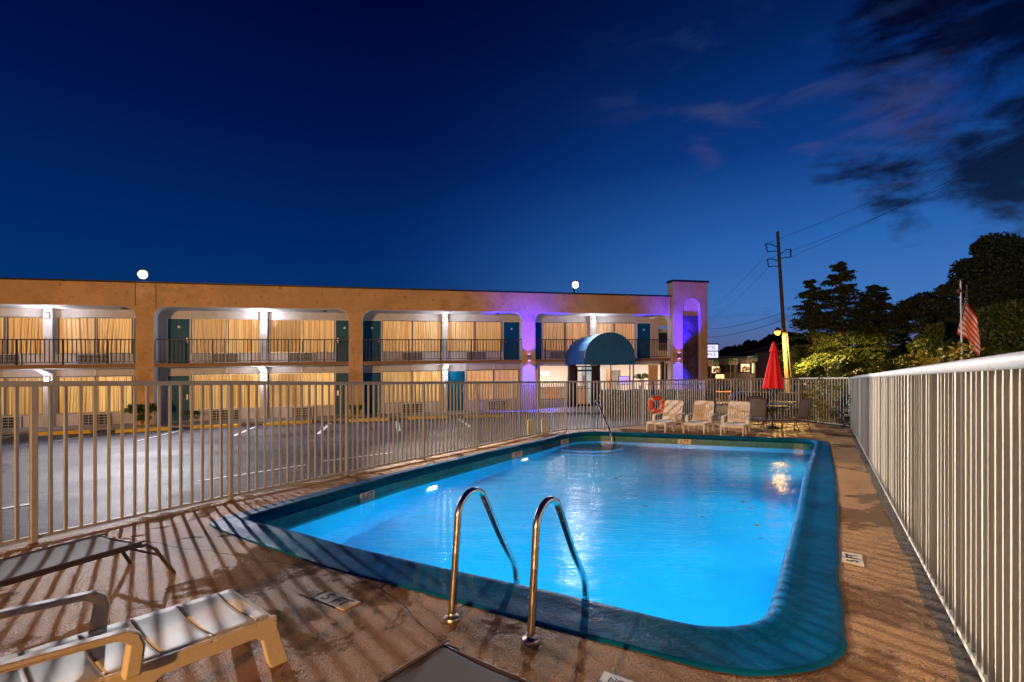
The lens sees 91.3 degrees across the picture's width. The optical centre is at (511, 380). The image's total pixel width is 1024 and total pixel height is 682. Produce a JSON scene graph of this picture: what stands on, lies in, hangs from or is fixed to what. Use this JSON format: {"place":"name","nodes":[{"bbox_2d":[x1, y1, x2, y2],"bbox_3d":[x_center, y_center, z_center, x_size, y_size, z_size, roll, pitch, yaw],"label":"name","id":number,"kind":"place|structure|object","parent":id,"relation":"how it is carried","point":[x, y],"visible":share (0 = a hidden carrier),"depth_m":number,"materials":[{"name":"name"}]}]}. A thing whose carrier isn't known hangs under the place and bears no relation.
{"place":"outdoors","nodes":[
{"label":"outdoors","id":0,"kind":"place"},
{"bbox_2d":[2,402,727,434],"bbox_3d":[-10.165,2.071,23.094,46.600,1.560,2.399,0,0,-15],"label":"sidewalk","id":1,"kind":"structure","parent":0,"point":[22,430],"depth_m":22.19,"materials":[{"name":"concrete"}]},
{"bbox_2d":[124,402,156,425],"bbox_3d":[-15.574,1.420,21.048,1.216,0.978,1.325,0,0,29],"label":"potted plant","id":2,"kind":"object","parent":1,"relation":"on","point":[129,409],"visible":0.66,"depth_m":20.90,"materials":[{"name":"green plant"}]},
{"bbox_2d":[0,401,861,546],"bbox_3d":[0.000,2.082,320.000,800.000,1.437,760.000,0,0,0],"label":"parking lot","id":3,"kind":"structure","parent":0,"point":[8,485],"depth_m":10.96,"materials":[{"name":"asphalt"}]},
{"bbox_2d":[38,430,92,435],"bbox_3d":[-16.683,1.963,18.709,1.637,0.156,0.173,0,0,-20],"label":"wheel stop","id":4,"kind":"object","parent":3,"relation":"on","point":[61,432],"visible":0.82,"depth_m":18.62,"materials":[{"name":"yellow concrete"}]},
{"bbox_2d":[115,427,167,432],"bbox_3d":[-14.070,1.903,19.099,1.672,0.154,0.173,0,0,-27],"label":"wheel stop","id":5,"kind":"object","parent":3,"relation":"on","point":[143,430],"visible":0.59,"depth_m":19.03,"materials":[{"name":"yellow concrete"}]},
{"bbox_2d":[263,420,311,425],"bbox_3d":[-9.399,1.802,21.023,1.880,0.156,0.173,0,0,-31],"label":"wheel stop","id":6,"kind":"object","parent":3,"relation":"on","point":[284,423],"visible":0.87,"depth_m":20.99,"materials":[{"name":"yellow concrete"}]},
{"bbox_2d":[0,269,708,427],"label":"motel","id":7,"kind":"structure","parent":3,"relation":"on","point":[83,330],"depth_m":23.92,"materials":[{"name":"paint"}]},
{"bbox_2d":[0,316,4,353],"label":"window","id":8,"kind":"structure","parent":7,"relation":"in","point":[2,319],"depth_m":21.27,"materials":[{"name":"beige"}]},
{"bbox_2d":[0,378,4,415],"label":"window","id":9,"kind":"structure","parent":7,"relation":"in","point":[1,379],"depth_m":21.28,"materials":[{"name":"beige"}]},
{"bbox_2d":[5,317,42,353],"bbox_3d":[-20.782,-1.908,21.477,1.450,1.631,0.147,0,0,-15],"label":"window","id":10,"kind":"structure","parent":7,"relation":"in","point":[19,327],"depth_m":21.48,"materials":[{"name":"fabric"}]},
{"bbox_2d":[5,377,42,415],"bbox_3d":[-20.782,0.687,21.477,1.450,1.641,0.148,0,0,-15],"label":"window","id":11,"kind":"structure","parent":7,"relation":"in","point":[23,391],"depth_m":21.46,"materials":[{"name":"beige"}]},
{"bbox_2d":[56,317,95,353],"bbox_3d":[-19.061,-1.946,21.950,1.420,1.630,0.145,0,0,-15],"label":"window","id":12,"kind":"structure","parent":7,"relation":"in","point":[69,327],"depth_m":21.97,"materials":[{"name":"fabric"}]},
{"bbox_2d":[56,376,95,413],"bbox_3d":[-19.061,0.649,21.951,1.420,1.640,0.146,0,0,-15],"label":"window","id":13,"kind":"structure","parent":7,"relation":"in","point":[73,391],"depth_m":21.97,"materials":[{"name":"beige"}]},
{"bbox_2d":[96,317,132,353],"bbox_3d":[-17.697,-1.976,22.328,1.370,1.629,0.148,0,0,-15],"label":"window","id":14,"kind":"structure","parent":7,"relation":"in","point":[106,328],"depth_m":22.36,"materials":[{"name":"fabric"}]},
{"bbox_2d":[96,376,132,412],"bbox_3d":[-17.698,0.619,22.329,1.370,1.639,0.151,0,0,-15],"label":"window","id":15,"kind":"structure","parent":7,"relation":"in","point":[101,390],"depth_m":22.34,"materials":[{"name":"beige"}]},
{"bbox_2d":[133,317,135,363],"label":"door","id":16,"kind":"structure","parent":7,"relation":"in","point":[134,318],"depth_m":22.44,"materials":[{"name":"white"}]},
{"bbox_2d":[167,318,190,362],"bbox_3d":[-15.229,-1.787,22.893,0.970,2.146,0.105,0,0,-15],"label":"door","id":17,"kind":"structure","parent":7,"relation":"in","point":[177,328],"depth_m":22.91,"materials":[{"name":"teal"}]},
{"bbox_2d":[167,374,190,421],"bbox_3d":[-15.229,0.816,22.893,0.970,2.151,0.105,0,0,-15],"label":"door","id":18,"kind":"structure","parent":7,"relation":"in","point":[175,388],"depth_m":22.90,"materials":[{"name":"teal"}]},
{"bbox_2d":[192,318,226,352],"bbox_3d":[-14.073,-2.056,23.327,1.430,1.630,0.148,0,0,-15],"label":"window","id":19,"kind":"structure","parent":7,"relation":"in","point":[201,328],"depth_m":23.34,"materials":[{"name":"beige"}]},
{"bbox_2d":[192,374,226,409],"bbox_3d":[-14.073,0.539,23.328,1.430,1.640,0.150,0,0,-15],"label":"window","id":20,"kind":"structure","parent":7,"relation":"in","point":[205,377],"depth_m":23.34,"materials":[{"name":"beige"}]},
{"bbox_2d":[227,319,259,352],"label":"window","id":21,"kind":"structure","parent":7,"relation":"in","point":[238,328],"depth_m":23.72,"materials":[{"name":"beige"}]},
{"bbox_2d":[227,374,259,407],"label":"window","id":22,"kind":"structure","parent":7,"relation":"in","point":[230,377],"depth_m":23.75,"materials":[{"name":"beige"}]},
{"bbox_2d":[269,319,301,352],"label":"window","id":23,"kind":"structure","parent":7,"relation":"in","point":[278,328],"depth_m":24.21,"materials":[{"name":"beige"}]},
{"bbox_2d":[269,373,301,406],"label":"window","id":24,"kind":"structure","parent":7,"relation":"in","point":[272,376],"depth_m":24.21,"materials":[{"name":"beige"}]},
{"bbox_2d":[302,320,333,352],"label":"window","id":25,"kind":"structure","parent":7,"relation":"in","point":[311,329],"depth_m":24.60,"materials":[{"name":"beige"}]},
{"bbox_2d":[302,372,333,405],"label":"window","id":26,"kind":"structure","parent":7,"relation":"in","point":[328,376],"depth_m":24.63,"materials":[{"name":"beige metal"}]},
{"bbox_2d":[335,319,348,361],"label":"door","id":27,"kind":"structure","parent":7,"relation":"in","point":[341,325],"depth_m":24.78,"materials":[{"name":"teal"}]},
{"bbox_2d":[335,372,348,414],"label":"door","id":28,"kind":"structure","parent":7,"relation":"in","point":[339,376],"depth_m":24.75,"materials":[{"name":"teal"}]},
{"bbox_2d":[363,320,381,360],"bbox_3d":[-7.030,-1.968,25.154,0.960,2.145,0.105,0,0,-15],"label":"door","id":29,"kind":"structure","parent":7,"relation":"in","point":[372,329],"depth_m":25.17,"materials":[{"name":"teal"}]},
{"bbox_2d":[363,371,381,413],"bbox_3d":[-7.035,0.635,25.174,0.960,2.150,0.065,0,0,-15],"label":"door","id":30,"kind":"structure","parent":7,"relation":"in","point":[367,376],"depth_m":25.17,"materials":[{"name":"teal"}]},
{"bbox_2d":[382,320,411,351],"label":"window","id":31,"kind":"structure","parent":7,"relation":"in","point":[391,329],"depth_m":25.61,"materials":[{"name":"fabric"}]},
{"bbox_2d":[382,371,411,402],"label":"window","id":32,"kind":"structure","parent":7,"relation":"in","point":[390,376],"depth_m":25.61,"materials":[{"name":"beige metal"}]},
{"bbox_2d":[412,321,441,351],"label":"window","id":33,"kind":"structure","parent":7,"relation":"in","point":[420,329],"depth_m":26.02,"materials":[{"name":"fabric"}]},
{"bbox_2d":[412,371,441,401],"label":"window","id":34,"kind":"structure","parent":7,"relation":"in","point":[416,375],"depth_m":26.02,"materials":[{"name":"beige metal"}]},
{"bbox_2d":[448,370,465,410],"bbox_3d":[-2.909,0.544,26.291,0.990,2.151,0.105,0,0,-15],"label":"door","id":35,"kind":"structure","parent":7,"relation":"in","point":[453,375],"depth_m":26.29,"materials":[{"name":"teal"}]},
{"bbox_2d":[448,321,474,351],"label":"window","id":36,"kind":"structure","parent":7,"relation":"in","point":[456,329],"depth_m":26.50,"materials":[{"name":"fabric"}]},
{"bbox_2d":[466,370,493,400],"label":"window","id":37,"kind":"structure","parent":7,"relation":"in","point":[471,375],"depth_m":26.78,"materials":[{"name":"beige"}]},
{"bbox_2d":[475,321,501,350],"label":"window","id":38,"kind":"structure","parent":7,"relation":"in","point":[483,329],"depth_m":26.90,"materials":[{"name":"beige"}]},
{"bbox_2d":[494,369,518,399],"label":"window","id":39,"kind":"structure","parent":7,"relation":"in","point":[499,375],"depth_m":27.16,"materials":[{"name":"beige"}]},
{"bbox_2d":[503,321,519,359],"bbox_3d":[-0.021,-2.122,27.087,0.980,2.146,0.105,0,0,-15],"label":"door","id":40,"kind":"structure","parent":7,"relation":"in","point":[511,329],"depth_m":27.10,"materials":[{"name":"blue"}]},
{"bbox_2d":[535,321,542,358],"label":"door","id":41,"kind":"structure","parent":7,"relation":"in","point":[538,324],"depth_m":27.51,"materials":[{"name":"blue"}]},
{"bbox_2d":[543,322,565,350],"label":"window","id":42,"kind":"structure","parent":7,"relation":"in","point":[551,330],"depth_m":27.88,"materials":[{"name":"beige"}]},
{"bbox_2d":[541,386,586,402],"bbox_3d":[3.039,0.915,30.885,3.200,1.116,0.800,0,0,-15],"label":"reception desk","id":43,"kind":"object","parent":7,"relation":"on","point":[563,393],"visible":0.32,"depth_m":30.57,"materials":[{"name":"brown wood"}]},
{"bbox_2d":[566,322,587,350],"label":"window","id":44,"kind":"structure","parent":7,"relation":"in","point":[574,330],"depth_m":28.23,"materials":[{"name":"beige"}]},
{"bbox_2d":[576,366,592,405],"bbox_3d":[4.081,0.335,28.237,1.040,2.322,0.100,0,0,-15],"label":"office door","id":45,"kind":"structure","parent":7,"relation":"in","point":[583,376],"depth_m":28.22,"materials":[{"name":"black"}]},
{"bbox_2d":[581,366,600,401],"bbox_3d":[5.019,0.270,31.794,1.300,2.278,0.100,0,0,-15],"label":"door","id":46,"kind":"structure","parent":7,"relation":"on","point":[588,375],"depth_m":31.69,"materials":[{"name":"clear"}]},
{"bbox_2d":[596,323,613,333],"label":"window","id":47,"kind":"structure","parent":7,"relation":"in","point":[600,327],"depth_m":28.71,"materials":[{"name":"beige"}]},
{"bbox_2d":[611,370,620,389],"bbox_3d":[6.752,0.054,32.843,0.800,1.417,0.100,0,0,-15],"label":"striped drape","id":48,"kind":"object","parent":7,"relation":"hanging from","point":[615,374],"visible":0.54,"depth_m":32.86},
{"bbox_2d":[614,323,635,350],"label":"window","id":49,"kind":"structure","parent":7,"relation":"in","point":[625,329],"depth_m":29.09,"materials":[{"name":"beige"}]},
{"bbox_2d":[636,323,650,357],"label":"door","id":50,"kind":"structure","parent":7,"relation":"in","point":[643,330],"depth_m":29.22,"materials":[{"name":"teal"}]},
{"bbox_2d":[648,365,657,389],"bbox_3d":[8.457,0.210,30.045,0.600,2.263,0.100,0,0,-15],"label":"office drape","id":51,"kind":"object","parent":7,"relation":"hanging from","point":[652,372],"visible":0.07,"depth_m":30.00,"materials":[{"name":"brown fabric"}]},
{"bbox_2d":[599,388,715,417],"bbox_3d":[6.129,0.947,21.000,5.019,1.211,1.023,0,0,-14],"label":"hedge","id":52,"kind":"object","parent":3,"relation":"on","point":[649,399],"visible":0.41,"depth_m":20.41,"materials":[{"name":"green plant"}]},
{"bbox_2d":[708,343,718,358],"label":"pylon sign","id":53,"kind":"object","parent":3,"relation":"on","point":[713,350],"visible":0.4,"depth_m":49.83,"materials":[{"name":"white"}]},
{"bbox_2d":[708,356,754,390],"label":"shop building","id":54,"kind":"structure","parent":3,"relation":"on","point":[743,368],"depth_m":76.00,"materials":[{"name":"brown"}]},
{"bbox_2d":[740,363,749,371],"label":"window","id":55,"kind":"structure","parent":54,"relation":"in","point":[744,367],"depth_m":75.85,"materials":[{"name":"glass"}]},
{"bbox_2d":[717,391,774,401],"bbox_3d":[15.569,1.516,34.000,4.630,1.461,1.840,0,0,5],"label":"parked car","id":56,"kind":"object","parent":3,"relation":"on","point":[735,395],"visible":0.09,"depth_m":33.21,"materials":[{"name":"grey"}]},
{"bbox_2d":[719,331,826,355],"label":"treeline","id":57,"kind":"object","parent":3,"relation":"on","point":[746,346],"visible":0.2,"depth_m":107.86,"materials":[{"name":"black"}]},
{"bbox_2d":[765,231,791,391],"bbox_3d":[18.604,-4.040,34.672,1.879,12.698,0.944,0,0,0],"label":"utility pole","id":58,"kind":"object","parent":3,"relation":"on","point":[784,343],"visible":0.98,"depth_m":34.91,"materials":[{"name":"brown wood"}]},
{"bbox_2d":[799,275,1023,309],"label":"overhead wire","id":59,"kind":"object","parent":58,"relation":"attached to","point":[911,299],"visible":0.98,"depth_m":29.51,"materials":[{"name":"black"}]},
{"bbox_2d":[753,348,806,397],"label":"brick building","id":60,"kind":"structure","parent":3,"relation":"on","point":[761,366],"depth_m":65.47,"materials":[{"name":"brown"}]},
{"bbox_2d":[770,392,817,403],"bbox_3d":[18.846,1.516,31.998,4.630,1.461,1.840,0,0,-20],"label":"parked car","id":61,"kind":"object","parent":3,"relation":"on","point":[789,397],"visible":0.11,"depth_m":31.29,"materials":[{"name":"grey"}]},
{"bbox_2d":[788,353,866,393],"bbox_3d":[22.568,0.281,35.899,5.636,4.615,6.006,0,0,0],"label":"tree","id":62,"kind":"object","parent":3,"relation":"on","point":[813,363],"visible":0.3,"depth_m":35.71,"materials":[{"name":"green plant"}]},
{"bbox_2d":[779,261,907,391],"bbox_3d":[26.197,-3.568,40.082,8.996,11.886,9.146,0,0,33],"label":"cedar tree","id":63,"kind":"object","parent":3,"relation":"on","point":[865,335],"visible":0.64,"depth_m":39.36,"materials":[{"name":"green plant"}]},
{"bbox_2d":[824,368,868,394],"bbox_3d":[20.820,0.849,29.995,3.633,3.149,4.029,0,0,0],"label":"tree","id":64,"kind":"object","parent":3,"relation":"on","point":[858,371],"visible":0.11,"depth_m":29.52,"materials":[{"name":"green plant"}]},
{"bbox_2d":[842,286,916,367],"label":"cedar tree","id":65,"kind":"object","parent":3,"relation":"on","point":[901,343],"visible":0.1,"depth_m":43.29,"materials":[{"name":"green plant"}]},
{"bbox_2d":[867,359,898,373],"bbox_3d":[20.113,0.622,26.910,4.072,3.533,3.533,0,0,0],"label":"bush","id":66,"kind":"object","parent":3,"relation":"on","point":[882,365],"visible":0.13,"depth_m":26.84,"materials":[{"name":"green plant"}]},
{"bbox_2d":[867,291,959,362],"bbox_3d":[31.181,-2.232,38.167,6.497,9.078,7.411,0,0,-34],"label":"tree","id":67,"kind":"object","parent":3,"relation":"on","point":[898,318],"visible":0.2,"depth_m":37.58,"materials":[{"name":"green plant"}]},
{"bbox_2d":[912,341,984,365],"bbox_3d":[12.809,0.406,15.175,1.588,3.197,1.763,0,0,-20],"label":"bush","id":68,"kind":"object","parent":3,"relation":"on","point":[941,357],"visible":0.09,"depth_m":14.95,"materials":[{"name":"green plant"}]},
{"bbox_2d":[892,321,1011,368],"bbox_3d":[21.652,-0.304,25.039,4.493,5.392,5.761,0,0,-40],"label":"tree","id":69,"kind":"object","parent":3,"relation":"on","point":[936,332],"visible":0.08,"depth_m":24.91,"materials":[{"name":"green plant"}]},
{"bbox_2d":[906,231,1023,364],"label":"tree","id":70,"kind":"object","parent":3,"relation":"on","point":[994,254],"visible":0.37,"depth_m":31.86,"materials":[{"name":"green plant"}]},
{"bbox_2d":[928,298,1023,364],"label":"tree","id":71,"kind":"object","parent":3,"relation":"on","point":[1005,320],"visible":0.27,"depth_m":23.35,"materials":[{"name":"green plant"}]},
{"bbox_2d":[986,269,1023,348],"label":"tree","id":72,"kind":"object","parent":3,"relation":"on","point":[1020,279],"visible":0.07,"depth_m":30.85,"materials":[{"name":"green plant"}]},
{"bbox_2d":[0,421,994,681],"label":"pool deck","id":73,"kind":"structure","parent":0,"point":[386,629],"depth_m":3.30,"materials":[{"name":"concrete"}]},
{"bbox_2d":[0,533,175,587],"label":"sling lounge","id":74,"kind":"object","parent":73,"relation":"on","point":[18,568],"visible":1,"depth_m":3.45,"materials":[{"name":"grey metal"}]},
{"bbox_2d":[0,588,287,681],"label":"sun lounger","id":75,"kind":"object","parent":73,"relation":"on","point":[179,635],"visible":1,"depth_m":2.36,"materials":[{"name":"plastic"}]},
{"bbox_2d":[0,381,566,545],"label":"metal fence","id":76,"kind":"object","parent":73,"relation":"on","point":[34,535],"visible":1,"depth_m":6.38,"materials":[{"name":"metal"}]},
{"bbox_2d":[300,587,326,598],"bbox_3d":[-1.393,1.501,3.532,0.123,0.018,0.147,0,0,34],"label":"depth tile","id":77,"kind":"object","parent":73,"relation":"on","point":[310,594],"visible":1,"depth_m":3.52,"materials":[{"name":"tile"}]},
{"bbox_2d":[313,591,359,610],"bbox_3d":[-1.194,1.501,3.404,0.328,0.018,0.140,0,0,33],"label":"depth tile","id":78,"kind":"object","parent":73,"relation":"on","point":[340,602],"visible":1,"depth_m":3.39,"materials":[{"name":"tile"}]},
{"bbox_2d":[377,639,530,681],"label":"sling lounge","id":79,"kind":"object","parent":73,"relation":"on","point":[445,661],"visible":1,"depth_m":2.05,"materials":[{"name":"grey metal"}]},
{"bbox_2d":[444,487,519,623],"bbox_3d":[-0.190,1.603,3.443,0.104,1.793,0.840,0,0,30],"label":"ladder rail","id":80,"kind":"object","parent":73,"relation":"on","point":[451,616],"visible":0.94,"depth_m":3.17,"materials":[{"name":"silver metal"}]},
{"bbox_2d":[209,431,847,675],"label":"pool","id":81,"kind":"structure","parent":73,"relation":"in","point":[799,627],"depth_m":3.70,"materials":[{"name":"tile"}]},
{"bbox_2d":[360,490,374,502],"bbox_3d":[-2.057,1.655,7.137,0.010,0.125,0.299,0,0,24],"label":"depth tile","id":82,"kind":"object","parent":81,"relation":"attached to","point":[367,496],"visible":1,"depth_m":7.13,"materials":[{"name":"tile"}]},
{"bbox_2d":[285,441,812,625],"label":"water","id":83,"kind":"structure","parent":81,"relation":"in","point":[668,552],"depth_m":6.03,"materials":[{"name":"liquid"}]},
{"bbox_2d":[522,496,588,646],"bbox_3d":[0.293,1.603,3.183,0.104,1.793,0.840,0,0,30],"label":"ladder rail","id":84,"kind":"object","parent":73,"relation":"on","point":[530,638],"visible":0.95,"depth_m":2.90,"materials":[{"name":"silver metal"}]},
{"bbox_2d":[593,400,611,442],"bbox_3d":[2.550,1.288,14.123,0.107,1.423,1.025,0,0,-22],"label":"grab rail","id":85,"kind":"object","parent":73,"relation":"on","point":[603,417],"visible":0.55,"depth_m":14.28,"materials":[{"name":"silver metal"}]},
{"bbox_2d":[596,671,633,681],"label":"depth tile","id":86,"kind":"object","parent":73,"relation":"on","point":[607,677],"visible":1,"depth_m":2.51,"materials":[{"name":"tile"}]},
{"bbox_2d":[646,400,684,432],"bbox_3d":[4.570,1.063,14.915,0.730,0.875,1.549,0,0,38],"label":"sun lounger","id":87,"kind":"object","parent":73,"relation":"on","point":[674,418],"visible":0.98,"depth_m":15.25,"materials":[{"name":"white plastic"}]},
{"bbox_2d":[567,378,799,429],"bbox_3d":[5.904,0.708,17.131,9.781,1.585,1.175,0,0,-23],"label":"metal fence","id":88,"kind":"object","parent":73,"relation":"on","point":[642,393],"visible":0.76,"depth_m":16.70,"materials":[{"name":"metal"}]},
{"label":"ring bracket","id":89,"kind":"object","parent":88,"relation":"attached to","visible":0},
{"bbox_2d":[647,395,664,414],"bbox_3d":[4.730,0.810,16.381,0.663,0.663,0.153,0,0,-14],"label":"life ring","id":90,"kind":"object","parent":89,"relation":"hanging from","point":[652,400],"visible":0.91,"depth_m":16.32,"materials":[{"name":"orange"}]},
{"bbox_2d":[683,401,715,434],"bbox_3d":[5.457,1.063,14.608,0.730,0.875,1.549,0,0,32],"label":"sun lounger","id":91,"kind":"object","parent":73,"relation":"on","point":[695,421],"visible":1,"depth_m":15.03,"materials":[{"name":"white plastic"}]},
{"bbox_2d":[720,401,752,435],"bbox_3d":[6.254,1.063,14.010,0.730,0.875,1.549,0,0,32],"label":"sun lounger","id":92,"kind":"object","parent":73,"relation":"on","point":[735,421],"visible":0.99,"depth_m":14.44,"materials":[{"name":"white plastic"}]},
{"bbox_2d":[747,398,766,431],"bbox_3d":[7.266,1.018,14.910,0.565,0.973,0.631,0,0,19],"label":"patio chair","id":93,"kind":"object","parent":73,"relation":"on","point":[758,408],"visible":0.74,"depth_m":14.69,"materials":[{"name":"brown metal"}]},
{"bbox_2d":[764,421,780,428],"bbox_3d":[8.050,1.390,15.500,0.480,0.220,0.480,0,0,0],"label":"umbrella base","id":94,"kind":"object","parent":73,"relation":"on","point":[772,426],"visible":0.89,"depth_m":15.38,"materials":[{"name":"grey metal"}]},
{"bbox_2d":[762,341,783,421],"bbox_3d":[8.085,0.120,15.506,0.607,2.660,0.575,0,0,27],"label":"patio umbrella","id":95,"kind":"object","parent":94,"relation":"in","point":[773,379],"visible":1,"depth_m":15.39,"materials":[{"name":"red fabric"}]},
{"bbox_2d":[760,405,789,428],"bbox_3d":[8.050,1.146,15.500,0.948,0.721,0.948,0,0,0],"label":"patio table","id":96,"kind":"object","parent":73,"relation":"on","point":[775,406],"visible":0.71,"depth_m":15.36,"materials":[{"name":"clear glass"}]},
{"bbox_2d":[782,398,812,431],"bbox_3d":[8.417,1.018,14.761,0.565,0.973,0.631,0,0,-24],"label":"patio chair","id":97,"kind":"object","parent":73,"relation":"on","point":[804,409],"visible":1,"depth_m":14.57,"materials":[{"name":"brown metal"}]},
{"bbox_2d":[799,377,849,425],"bbox_3d":[10.661,0.705,17.188,0.050,1.590,2.628,0,0,-3],"label":"metal fence","id":98,"kind":"object","parent":73,"relation":"on","point":[837,378],"visible":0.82,"depth_m":16.84,"materials":[{"name":"metal"}]},
{"bbox_2d":[802,370,850,426],"bbox_3d":[10.727,0.633,16.840,0.740,1.968,2.851,0,0,0],"label":"vine","id":99,"kind":"object","parent":98,"relation":"attached to","point":[819,401],"visible":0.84,"depth_m":17.11,"materials":[{"name":"green plant"}]},
{"bbox_2d":[842,552,863,566],"bbox_3d":[2.848,1.501,4.194,0.149,0.018,0.322,0,0,32],"label":"depth tile","id":100,"kind":"object","parent":73,"relation":"on","point":[852,558],"visible":1,"depth_m":4.19,"materials":[{"name":"tile"}]},
{"bbox_2d":[849,429,994,681],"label":"dirt strip","id":101,"kind":"object","parent":73,"relation":"on","point":[964,664],"visible":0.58,"depth_m":3.50,"materials":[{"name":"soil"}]},
{"bbox_2d":[850,371,994,666],"bbox_3d":[5.276,0.870,6.978,0.246,1.860,20.844,0,0,32],"label":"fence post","id":102,"kind":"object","parent":73,"relation":"on","point":[994,504],"depth_m":2.62,"materials":[{"name":"metal"}]},
{"bbox_2d":[850,351,1023,681],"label":"metal fence","id":103,"kind":"object","parent":73,"relation":"on","point":[924,435],"visible":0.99,"depth_m":2.84,"materials":[{"name":"metal"}]},
{"bbox_2d":[0,0,1023,361],"label":"sky","id":104,"kind":"structure","parent":0,"point":[606,146],"materials":[{"name":"blue"}]},
{"bbox_2d":[523,409,599,413],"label":"entrance pavement","id":105,"kind":"structure","parent":0,"point":[571,411],"depth_m":24.23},
{"bbox_2d":[565,332,634,411],"bbox_3d":[4.434,-0.372,25.469,2.717,3.937,2.504,0,0,-15],"label":"awning","id":106,"kind":"object","parent":105,"relation":"on","point":[610,348],"visible":0.84,"depth_m":24.36,"materials":[{"name":"teal"}]},
{"bbox_2d":[715,406,842,418],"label":"grass verge","id":107,"kind":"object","parent":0,"point":[732,414],"depth_m":23.11,"materials":[{"name":"plant"}]},
{"bbox_2d":[730,402,836,416],"bbox_3d":[10.795,1.456,20.144,3.728,1.198,1.314,0,0,5],"label":"hedge","id":108,"kind":"object","parent":107,"relation":"on","point":[782,408],"visible":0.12,"depth_m":19.61,"materials":[{"name":"green plant"}]},
{"bbox_2d":[815,359,842,412],"bbox_3d":[12.301,0.650,19.473,0.899,2.902,0.818,0,0,0],"label":"sapling","id":109,"kind":"object","parent":107,"relation":"on","point":[834,368],"visible":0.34,"depth_m":19.34,"materials":[{"name":"green plant"}]},
{"bbox_2d":[957,278,962,359],"bbox_3d":[17.927,-0.985,20.000,0.268,6.171,0.120,0,0,0],"label":"flagpole","id":110,"kind":"object","parent":107,"relation":"on","point":[960,292],"visible":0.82,"depth_m":19.97,"materials":[{"name":"white"}]},
{"bbox_2d":[957,284,979,355],"bbox_3d":[18.152,-2.416,19.899,0.257,2.968,0.699,0,0,-39],"label":"flag","id":111,"kind":"object","parent":110,"relation":"attached to","point":[970,330],"visible":0.97,"depth_m":19.89,"materials":[{"name":"fabric"}]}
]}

